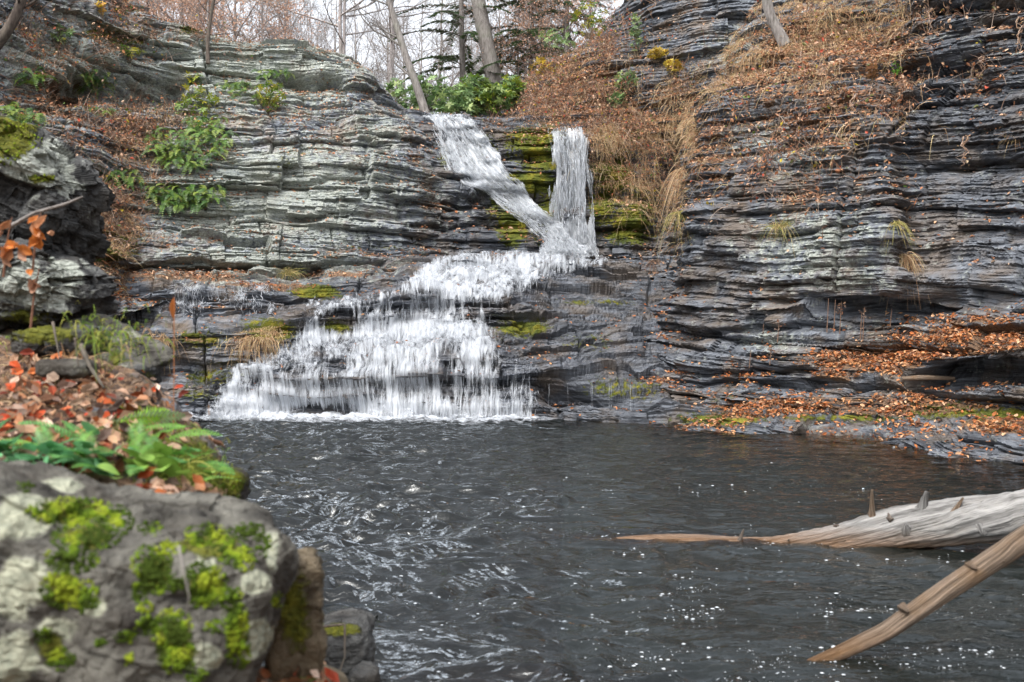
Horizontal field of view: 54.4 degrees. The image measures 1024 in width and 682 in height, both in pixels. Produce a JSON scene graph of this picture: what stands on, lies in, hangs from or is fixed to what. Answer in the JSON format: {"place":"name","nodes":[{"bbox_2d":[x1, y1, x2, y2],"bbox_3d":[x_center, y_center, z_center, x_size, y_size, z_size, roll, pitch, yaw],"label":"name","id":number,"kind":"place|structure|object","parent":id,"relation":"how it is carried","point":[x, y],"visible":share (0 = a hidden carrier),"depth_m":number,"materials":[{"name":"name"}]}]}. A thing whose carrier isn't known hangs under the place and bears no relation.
{"place":"outdoors","nodes":[
{"label":"outdoors","id":0,"kind":"place"},
{"bbox_2d":[0,329,221,488],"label":"bank","id":1,"kind":"structure","parent":0,"point":[129,378],"depth_m":3.72,"materials":[{"name":"plant"}]},
{"bbox_2d":[0,217,18,276],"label":"dead leaf stalk","id":2,"kind":"object","parent":1,"relation":"on","point":[6,253],"visible":1,"depth_m":3.88,"materials":[{"name":"orange plant"}]},
{"bbox_2d":[26,268,40,327],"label":"dead leaf stalk","id":3,"kind":"object","parent":1,"relation":"on","point":[33,285],"visible":1,"depth_m":3.88,"materials":[{"name":"orange plant"}]},
{"bbox_2d":[16,213,53,272],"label":"dead leaf stalk","id":4,"kind":"object","parent":1,"relation":"on","point":[35,241],"visible":1,"depth_m":3.87,"materials":[{"name":"orange plant"}]},
{"bbox_2d":[0,416,75,466],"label":"leafy plant","id":5,"kind":"object","parent":1,"relation":"on","point":[42,448],"visible":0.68,"depth_m":2.94,"materials":[{"name":"green plant"}]},
{"bbox_2d":[6,196,82,229],"bbox_3d":[-1.952,-0.532,4.141,0.382,0.131,0.032,0,0,16],"label":"twig","id":6,"kind":"object","parent":1,"relation":"on","point":[23,218],"visible":0.91,"depth_m":4.14,"materials":[{"name":"wood"}]},
{"bbox_2d":[0,234,118,331],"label":"rock","id":7,"kind":"object","parent":1,"relation":"on","point":[65,282],"visible":0.81,"depth_m":4.93,"materials":[{"name":"stone"}]},
{"bbox_2d":[0,115,115,265],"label":"boulder","id":8,"kind":"object","parent":7,"relation":"on","point":[40,168],"visible":0.74,"depth_m":5.32,"materials":[{"name":"stone"}]},
{"bbox_2d":[10,324,112,357],"bbox_3d":[-1.997,0.000,4.401,0.404,0.147,0.346,0,0,0],"label":"rock","id":9,"kind":"object","parent":1,"relation":"on","point":[38,340],"visible":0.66,"depth_m":4.26,"materials":[{"name":"stone"}]},
{"bbox_2d":[35,358,97,378],"bbox_3d":[-1.741,0.108,3.902,0.208,0.080,0.202,0,0,0],"label":"rock","id":10,"kind":"object","parent":1,"relation":"on","point":[69,368],"visible":0.82,"depth_m":3.81,"materials":[{"name":"stone"}]},
{"bbox_2d":[31,421,139,475],"bbox_3d":[-1.277,0.321,2.998,0.262,0.140,0.324,0,0,7],"label":"leafy plant","id":11,"kind":"object","parent":1,"relation":"on","point":[84,446],"visible":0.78,"depth_m":2.93,"materials":[{"name":"green plant"}]},
{"bbox_2d":[78,343,104,388],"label":"twig","id":12,"kind":"object","parent":1,"relation":"on","point":[85,355],"visible":0.98,"depth_m":3.85,"materials":[{"name":"wood"}]},
{"bbox_2d":[0,327,222,494],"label":"fallen leaves","id":13,"kind":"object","parent":1,"relation":"on","point":[5,378],"depth_m":3.52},
{"bbox_2d":[61,313,176,369],"bbox_3d":[-1.999,0.017,5.052,0.516,0.327,0.437,0,0,0],"label":"rock","id":14,"kind":"object","parent":1,"relation":"on","point":[166,353],"visible":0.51,"depth_m":5.06,"materials":[{"name":"stone"}]},
{"bbox_2d":[0,405,240,485],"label":"fern","id":15,"kind":"object","parent":1,"relation":"on","point":[152,417],"visible":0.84,"depth_m":3.21,"materials":[{"name":"green plant"}]},
{"bbox_2d":[135,364,161,383],"bbox_3d":[-1.928,0.173,5.003,0.281,0.129,0.298,0,0,0],"label":"rock","id":16,"kind":"object","parent":1,"relation":"on","point":[154,372],"visible":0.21,"depth_m":4.96,"materials":[{"name":"stone"}]},
{"bbox_2d":[0,460,299,681],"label":"boulder","id":17,"kind":"object","parent":1,"relation":"on","point":[93,588],"visible":1,"depth_m":2.16,"materials":[{"name":"stone"}]},
{"bbox_2d":[97,439,216,478],"bbox_3d":[-1.045,0.370,3.048,0.232,0.136,0.507,0,0,31],"label":"leafy plant","id":18,"kind":"object","parent":1,"relation":"on","point":[158,453],"visible":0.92,"depth_m":3.01,"materials":[{"name":"green plant"}]},
{"bbox_2d":[0,348,338,681],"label":"fallen leaves","id":19,"kind":"object","parent":1,"relation":"on","point":[33,408],"visible":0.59,"depth_m":3.39,"materials":[{"name":"orange plant"}]},
{"bbox_2d":[138,453,214,487],"bbox_3d":[-1.030,0.453,3.058,0.265,0.226,0.245,0,0,0],"label":"grass tuft","id":20,"kind":"object","parent":1,"relation":"on","point":[187,476],"visible":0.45,"depth_m":3.05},
{"bbox_2d":[221,467,250,499],"bbox_3d":[-1.022,0.563,3.601,0.136,0.221,0.204,0,0,0],"label":"rock","id":21,"kind":"object","parent":1,"relation":"on","point":[244,492],"visible":0.39,"depth_m":3.54,"materials":[{"name":"stone"}]},
{"bbox_2d":[256,664,348,681],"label":"fallen leaves","id":22,"kind":"object","parent":1,"relation":"on","point":[342,677],"visible":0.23,"depth_m":3.06,"materials":[{"name":"brown plant"}]},
{"bbox_2d":[0,300,242,498],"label":"bank grass","id":23,"kind":"structure","parent":0,"point":[126,335],"depth_m":3.49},
{"bbox_2d":[0,0,454,315],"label":"cliff","id":24,"kind":"structure","parent":0,"point":[371,216],"depth_m":28.00,"materials":[{"name":"stone"}]},
{"bbox_2d":[0,102,48,127],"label":"fern","id":25,"kind":"object","parent":24,"relation":"on","point":[13,113],"visible":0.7,"depth_m":22.80,"materials":[{"name":"green plant"}]},
{"bbox_2d":[0,0,62,49],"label":"bare tree","id":26,"kind":"object","parent":24,"relation":"on","point":[8,28],"visible":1,"depth_m":13.95,"materials":[{"name":"grey plant"}]},
{"bbox_2d":[12,66,58,89],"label":"fern","id":27,"kind":"object","parent":24,"relation":"on","point":[35,79],"visible":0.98,"depth_m":25.00,"materials":[{"name":"green plant"}]},
{"bbox_2d":[48,23,74,47],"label":"shrub","id":28,"kind":"object","parent":24,"relation":"on","point":[70,33],"visible":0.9,"depth_m":27.27,"materials":[{"name":"green plant"}]},
{"bbox_2d":[73,69,115,100],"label":"fern","id":29,"kind":"object","parent":24,"relation":"on","point":[92,77],"visible":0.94,"depth_m":28.75,"materials":[{"name":"green plant"}]},
{"bbox_2d":[0,0,235,105],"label":"brush","id":30,"kind":"object","parent":24,"relation":"on","point":[34,37],"depth_m":28.30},
{"bbox_2d":[99,168,143,191],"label":"fern","id":31,"kind":"object","parent":24,"relation":"on","point":[130,179],"visible":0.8,"depth_m":25.34,"materials":[{"name":"green plant"}]},
{"bbox_2d":[75,97,237,306],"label":"fallen leaves","id":32,"kind":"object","parent":24,"relation":"on","point":[128,218],"depth_m":25.25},
{"bbox_2d":[0,1,358,301],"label":"brush","id":33,"kind":"object","parent":24,"relation":"on","point":[120,121],"depth_m":26.01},
{"bbox_2d":[144,183,230,216],"bbox_3d":[-8.563,-3.648,26.261,2.248,1.015,1.152,0,0,-23],"label":"fern","id":34,"kind":"object","parent":24,"relation":"on","point":[176,196],"visible":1,"depth_m":26.07,"materials":[{"name":"green plant"}]},
{"bbox_2d":[140,127,242,175],"bbox_3d":[-8.726,-5.056,26.999,2.992,1.493,1.731,0,0,0],"label":"fern","id":35,"kind":"object","parent":24,"relation":"on","point":[177,157],"visible":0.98,"depth_m":26.59,"materials":[{"name":"green plant"}]},
{"bbox_2d":[173,83,220,117],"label":"shrub","id":36,"kind":"object","parent":24,"relation":"on","point":[185,99],"visible":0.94,"depth_m":28.65,"materials":[{"name":"green plant"}]},
{"bbox_2d":[181,115,227,138],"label":"fern","id":37,"kind":"object","parent":24,"relation":"on","point":[201,123],"visible":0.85,"depth_m":27.97,"materials":[{"name":"green plant"}]},
{"bbox_2d":[182,0,252,63],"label":"sapling","id":38,"kind":"object","parent":24,"relation":"on","point":[209,21],"visible":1,"depth_m":30.90,"materials":[{"name":"grey plant"}]},
{"bbox_2d":[0,0,451,313],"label":"fallen leaves","id":39,"kind":"object","parent":24,"relation":"on","point":[143,143],"visible":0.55,"depth_m":26.88,"materials":[{"name":"brown plant"}]},
{"bbox_2d":[215,80,254,99],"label":"fern","id":40,"kind":"object","parent":24,"relation":"on","point":[236,86],"visible":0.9,"depth_m":29.94,"materials":[{"name":"green plant"}]},
{"bbox_2d":[250,79,287,114],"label":"shrub","id":41,"kind":"object","parent":24,"relation":"on","point":[268,100],"visible":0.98,"depth_m":29.47,"materials":[{"name":"green plant"}]},
{"bbox_2d":[264,547,327,681],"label":"rock","id":42,"kind":"object","parent":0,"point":[300,639],"visible":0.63,"depth_m":2.72,"materials":[{"name":"brown stone"}]},
{"bbox_2d":[138,0,623,108],"label":"sky","id":43,"kind":"structure","parent":0,"point":[319,2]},
{"bbox_2d":[112,252,730,424],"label":"rock ledges","id":44,"kind":"object","parent":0,"point":[520,321],"visible":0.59,"depth_m":22.35,"materials":[{"name":"stone"}]},
{"bbox_2d":[111,281,274,320],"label":"waterfall","id":45,"kind":"structure","parent":44,"relation":"on","point":[159,309],"depth_m":23.03,"materials":[{"name":"grey liquid"}]},
{"bbox_2d":[142,317,293,367],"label":"dry grass","id":46,"kind":"structure","parent":44,"relation":"on","point":[264,331],"depth_m":22.03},
{"bbox_2d":[228,335,280,367],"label":"grass tuft","id":47,"kind":"object","parent":44,"relation":"on","point":[258,340],"visible":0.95,"depth_m":21.84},
{"bbox_2d":[200,250,617,420],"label":"waterfall","id":48,"kind":"structure","parent":44,"relation":"on","point":[418,328],"depth_m":21.02,"materials":[{"name":"grey liquid"}]},
{"bbox_2d":[120,251,732,416],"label":"fallen leaves","id":49,"kind":"object","parent":44,"relation":"on","point":[187,273],"visible":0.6,"depth_m":23.73,"materials":[{"name":"orange plant"}]},
{"bbox_2d":[546,125,598,258],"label":"waterfall","id":50,"kind":"structure","parent":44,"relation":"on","point":[586,237],"depth_m":31.15,"materials":[{"name":"white liquid"}]},
{"bbox_2d":[395,0,758,277],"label":"cliff behind falls","id":51,"kind":"structure","parent":0,"point":[728,16],"depth_m":31.96,"materials":[{"name":"stone"}]},
{"bbox_2d":[328,0,429,112],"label":"bare tree","id":52,"kind":"object","parent":51,"relation":"on","point":[410,72],"visible":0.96,"depth_m":35.40,"materials":[{"name":"grey plant"}]},
{"bbox_2d":[383,78,414,108],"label":"rhododendron","id":53,"kind":"object","parent":51,"relation":"on","point":[397,93],"visible":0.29,"depth_m":37.71,"materials":[{"name":"green plant"}]},
{"bbox_2d":[400,73,457,113],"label":"rhododendron","id":54,"kind":"object","parent":51,"relation":"on","point":[434,91],"visible":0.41,"depth_m":36.75,"materials":[{"name":"green plant"}]},
{"bbox_2d":[431,83,481,116],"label":"rhododendron","id":55,"kind":"object","parent":51,"relation":"on","point":[451,105],"visible":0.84,"depth_m":35.66,"materials":[{"name":"green plant"}]},
{"bbox_2d":[455,72,493,116],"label":"rhododendron","id":56,"kind":"object","parent":51,"relation":"on","point":[470,81],"visible":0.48,"depth_m":36.29,"materials":[{"name":"green plant"}]},
{"bbox_2d":[474,82,515,116],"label":"rhododendron","id":57,"kind":"object","parent":51,"relation":"on","point":[495,100],"visible":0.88,"depth_m":36.25,"materials":[{"name":"green plant"}]},
{"bbox_2d":[424,111,587,256],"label":"waterfall","id":58,"kind":"structure","parent":51,"relation":"on","point":[494,168],"depth_m":31.08,"materials":[{"name":"white liquid"}]},
{"bbox_2d":[497,74,527,111],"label":"rhododendron","id":59,"kind":"object","parent":51,"relation":"on","point":[513,83],"visible":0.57,"depth_m":37.29,"materials":[{"name":"green plant"}]},
{"bbox_2d":[537,25,576,53],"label":"shrub","id":60,"kind":"object","parent":51,"relation":"on","point":[564,41],"visible":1,"depth_m":31.88,"materials":[{"name":"green plant"}]},
{"bbox_2d":[410,0,731,276],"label":"fallen leaves","id":61,"kind":"object","parent":51,"relation":"on","point":[578,111],"visible":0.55,"depth_m":33.19,"materials":[{"name":"brown plant"}]},
{"bbox_2d":[569,0,608,39],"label":"shrub","id":62,"kind":"object","parent":51,"relation":"on","point":[589,22],"visible":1,"depth_m":31.88,"materials":[{"name":"yellow plant"}]},
{"bbox_2d":[461,1,716,254],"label":"brush","id":63,"kind":"object","parent":51,"relation":"on","point":[584,84],"depth_m":34.05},
{"bbox_2d":[501,5,726,250],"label":"dry grass","id":64,"kind":"structure","parent":51,"relation":"on","point":[607,135],"depth_m":32.08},
{"bbox_2d":[614,70,638,94],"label":"shrub","id":65,"kind":"object","parent":51,"relation":"on","point":[631,79],"visible":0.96,"depth_m":33.63,"materials":[{"name":"green plant"}]},
{"bbox_2d":[627,12,642,57],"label":"shrub","id":66,"kind":"object","parent":51,"relation":"on","point":[635,34],"visible":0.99,"depth_m":34.13,"materials":[{"name":"green plant"}]},
{"bbox_2d":[189,416,1023,681],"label":"pool water","id":67,"kind":"structure","parent":0,"point":[760,590],"depth_m":7.56,"materials":[{"name":"liquid"}]},
{"bbox_2d":[322,608,376,677],"bbox_3d":[-0.739,1.403,4.420,0.259,0.370,0.344,0,0,0],"label":"rock","id":68,"kind":"object","parent":67,"relation":"on","point":[361,646],"visible":0.53,"depth_m":4.29,"materials":[{"name":"stone"}]},
{"bbox_2d":[348,660,380,681],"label":"rock","id":69,"kind":"object","parent":67,"relation":"on","point":[365,671],"visible":1,"depth_m":4.14,"materials":[{"name":"stone"}]},
{"bbox_2d":[189,410,548,423],"bbox_3d":[-3.010,1.475,19.240,9.180,0.260,3.280,0,0,0],"label":"foam","id":70,"kind":"object","parent":67,"relation":"on","point":[353,416],"visible":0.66,"depth_m":19.88,"materials":[{"name":"grey"}]},
{"bbox_2d":[216,423,648,680],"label":"foam","id":71,"kind":"object","parent":67,"relation":"on","point":[412,564],"visible":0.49,"depth_m":7.11,"materials":[{"name":"grey"}]},
{"bbox_2d":[335,462,1023,681],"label":"foam","id":72,"kind":"object","parent":67,"relation":"on","point":[736,619],"visible":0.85,"depth_m":5.72,"materials":[{"name":"grey"}]},
{"bbox_2d":[616,489,1023,548],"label":"log","id":73,"kind":"object","parent":67,"relation":"in","point":[963,520],"visible":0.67,"depth_m":7.59,"materials":[{"name":"wood"}]},
{"bbox_2d":[807,524,1023,660],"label":"branch","id":74,"kind":"object","parent":67,"relation":"in","point":[1008,549],"visible":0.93,"depth_m":4.96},
{"bbox_2d":[642,0,1023,464],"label":"cliff","id":75,"kind":"structure","parent":0,"point":[949,279],"depth_m":19.46,"materials":[{"name":"stone"}]},
{"bbox_2d":[648,167,687,244],"bbox_3d":[4.222,-3.139,24.301,1.639,2.354,1.408,0,0,-33],"label":"grass tuft","id":76,"kind":"object","parent":75,"relation":"on","point":[678,171],"visible":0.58,"depth_m":24.28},
{"bbox_2d":[717,0,790,47],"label":"bare tree","id":77,"kind":"object","parent":75,"relation":"on","point":[777,29],"visible":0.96,"depth_m":24.21,"materials":[{"name":"grey plant"}]},
{"bbox_2d":[752,214,800,255],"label":"grass tuft","id":78,"kind":"object","parent":75,"relation":"on","point":[784,226],"visible":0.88,"depth_m":20.26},
{"bbox_2d":[660,0,961,263],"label":"dry grass","id":79,"kind":"structure","parent":75,"relation":"on","point":[746,58],"depth_m":23.76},
{"bbox_2d":[641,0,1023,460],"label":"fallen leaves","id":80,"kind":"object","parent":75,"relation":"on","point":[943,334],"visible":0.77,"depth_m":18.54,"materials":[{"name":"orange plant"}]},
{"bbox_2d":[668,0,1023,271],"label":"brush","id":81,"kind":"object","parent":75,"relation":"on","point":[829,102],"depth_m":21.05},
{"bbox_2d":[879,251,930,314],"bbox_3d":[7.420,-1.056,18.757,0.950,1.272,0.911,0,0,36],"label":"grass tuft","id":82,"kind":"object","parent":75,"relation":"on","point":[905,257],"visible":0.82,"depth_m":18.68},
{"bbox_2d":[901,375,954,380],"bbox_3d":[7.192,0.636,17.193,0.884,0.098,0.092,0,0,6],"label":"stick","id":83,"kind":"object","parent":75,"relation":"on","point":[925,377],"visible":1,"depth_m":17.16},
{"bbox_3d":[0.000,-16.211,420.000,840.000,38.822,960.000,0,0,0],"label":"ground","id":84,"kind":"structure","parent":0,"visible":0},
{"bbox_2d":[134,0,240,39],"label":"beech tree","id":85,"kind":"object","parent":84,"relation":"on","point":[171,19],"visible":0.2,"depth_m":37.52,"materials":[{"name":"brown plant"}]},
{"bbox_2d":[160,0,245,32],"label":"beech tree","id":86,"kind":"object","parent":84,"relation":"on","point":[198,25],"visible":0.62,"depth_m":36.57,"materials":[{"name":"brown plant"}]},
{"bbox_2d":[145,0,308,42],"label":"beech tree","id":87,"kind":"object","parent":84,"relation":"on","point":[233,25],"visible":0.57,"depth_m":37.01,"materials":[{"name":"brown plant"}]},
{"bbox_2d":[215,0,314,42],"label":"beech tree","id":88,"kind":"object","parent":84,"relation":"on","point":[264,25],"visible":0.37,"depth_m":37.63,"materials":[{"name":"brown plant"}]},
{"bbox_2d":[217,0,340,41],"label":"beech tree","id":89,"kind":"object","parent":84,"relation":"on","point":[280,32],"visible":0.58,"depth_m":37.81,"materials":[{"name":"brown plant"}]},
{"bbox_2d":[217,0,350,39],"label":"bare tree","id":90,"kind":"object","parent":84,"relation":"on","point":[310,8],"visible":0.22,"depth_m":47.81,"materials":[{"name":"brown plant"}]},
{"bbox_2d":[251,0,384,53],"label":"bare tree","id":91,"kind":"object","parent":84,"relation":"on","point":[340,13],"visible":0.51,"depth_m":41.39,"materials":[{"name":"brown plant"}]},
{"bbox_2d":[297,0,433,103],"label":"bare tree","id":92,"kind":"object","parent":84,"relation":"on","point":[355,49],"visible":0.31,"depth_m":46.96,"materials":[{"name":"grey plant"}]},
{"bbox_2d":[314,0,418,85],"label":"bare tree","id":93,"kind":"object","parent":84,"relation":"on","point":[350,36],"visible":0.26,"depth_m":57.28,"materials":[{"name":"grey plant"}]},
{"bbox_2d":[352,0,421,104],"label":"bare tree","id":94,"kind":"object","parent":84,"relation":"on","point":[387,48],"visible":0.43,"depth_m":71.11,"materials":[{"name":"grey plant"}]},
{"bbox_2d":[347,7,427,103],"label":"bare tree","id":95,"kind":"object","parent":84,"relation":"on","point":[400,61],"visible":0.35,"depth_m":65.62,"materials":[{"name":"grey plant"}]},
{"bbox_2d":[346,2,434,94],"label":"bare tree","id":96,"kind":"object","parent":84,"relation":"on","point":[379,63],"visible":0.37,"depth_m":73.97,"materials":[{"name":"grey plant"}]},
{"bbox_2d":[323,0,472,53],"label":"bare tree","id":97,"kind":"object","parent":84,"relation":"on","point":[344,29],"visible":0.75,"depth_m":41.77,"materials":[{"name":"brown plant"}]},
{"bbox_2d":[364,0,458,106],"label":"bare tree","id":98,"kind":"object","parent":84,"relation":"on","point":[404,36],"visible":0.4,"depth_m":73.52,"materials":[{"name":"grey plant"}]},
{"bbox_2d":[327,0,504,99],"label":"bare tree","id":99,"kind":"object","parent":84,"relation":"on","point":[435,61],"visible":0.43,"depth_m":50.95,"materials":[{"name":"grey plant"}]},
{"bbox_2d":[389,0,495,90],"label":"bare tree","id":100,"kind":"object","parent":84,"relation":"on","point":[391,44],"visible":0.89,"depth_m":42.98,"materials":[{"name":"grey plant"}]},
{"bbox_2d":[385,0,502,99],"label":"bare tree","id":101,"kind":"object","parent":84,"relation":"on","point":[451,46],"visible":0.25,"depth_m":63.46,"materials":[{"name":"grey plant"}]},
{"bbox_2d":[387,0,537,91],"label":"hemlock tree","id":102,"kind":"object","parent":84,"relation":"on","point":[462,58],"visible":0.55,"depth_m":45.80,"materials":[{"name":"green plant"}]},
{"bbox_2d":[426,0,516,100],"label":"bare tree","id":103,"kind":"object","parent":84,"relation":"on","point":[441,37],"visible":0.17,"depth_m":68.12,"materials":[{"name":"grey plant"}]},
{"bbox_2d":[471,0,502,84],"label":"pine tree","id":104,"kind":"object","parent":84,"relation":"on","point":[486,44],"visible":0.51,"depth_m":44.71,"materials":[{"name":"grey plant"}]},
{"bbox_2d":[459,0,574,79],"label":"beech tree","id":105,"kind":"object","parent":84,"relation":"on","point":[503,40],"visible":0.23,"depth_m":47.07,"materials":[{"name":"brown plant"}]},
{"bbox_2d":[465,0,581,85],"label":"hemlock tree","id":106,"kind":"object","parent":84,"relation":"on","point":[514,44],"visible":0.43,"depth_m":46.92,"materials":[{"name":"green plant"}]},
{"bbox_2d":[470,0,578,77],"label":"beech tree","id":107,"kind":"object","parent":84,"relation":"on","point":[544,21],"visible":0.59,"depth_m":45.64,"materials":[{"name":"brown plant"}]},
{"bbox_2d":[485,0,617,65],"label":"beech tree","id":108,"kind":"object","parent":84,"relation":"on","point":[554,20],"visible":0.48,"depth_m":44.12,"materials":[{"name":"brown plant"}]},
{"bbox_2d":[512,0,612,78],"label":"hemlock tree","id":109,"kind":"object","parent":84,"relation":"on","point":[566,17],"visible":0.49,"depth_m":43.96,"materials":[{"name":"green plant"}]},
{"bbox_2d":[559,0,623,45],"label":"beech tree","id":110,"kind":"object","parent":84,"relation":"on","point":[596,4],"visible":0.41,"depth_m":43.73,"materials":[{"name":"brown plant"}]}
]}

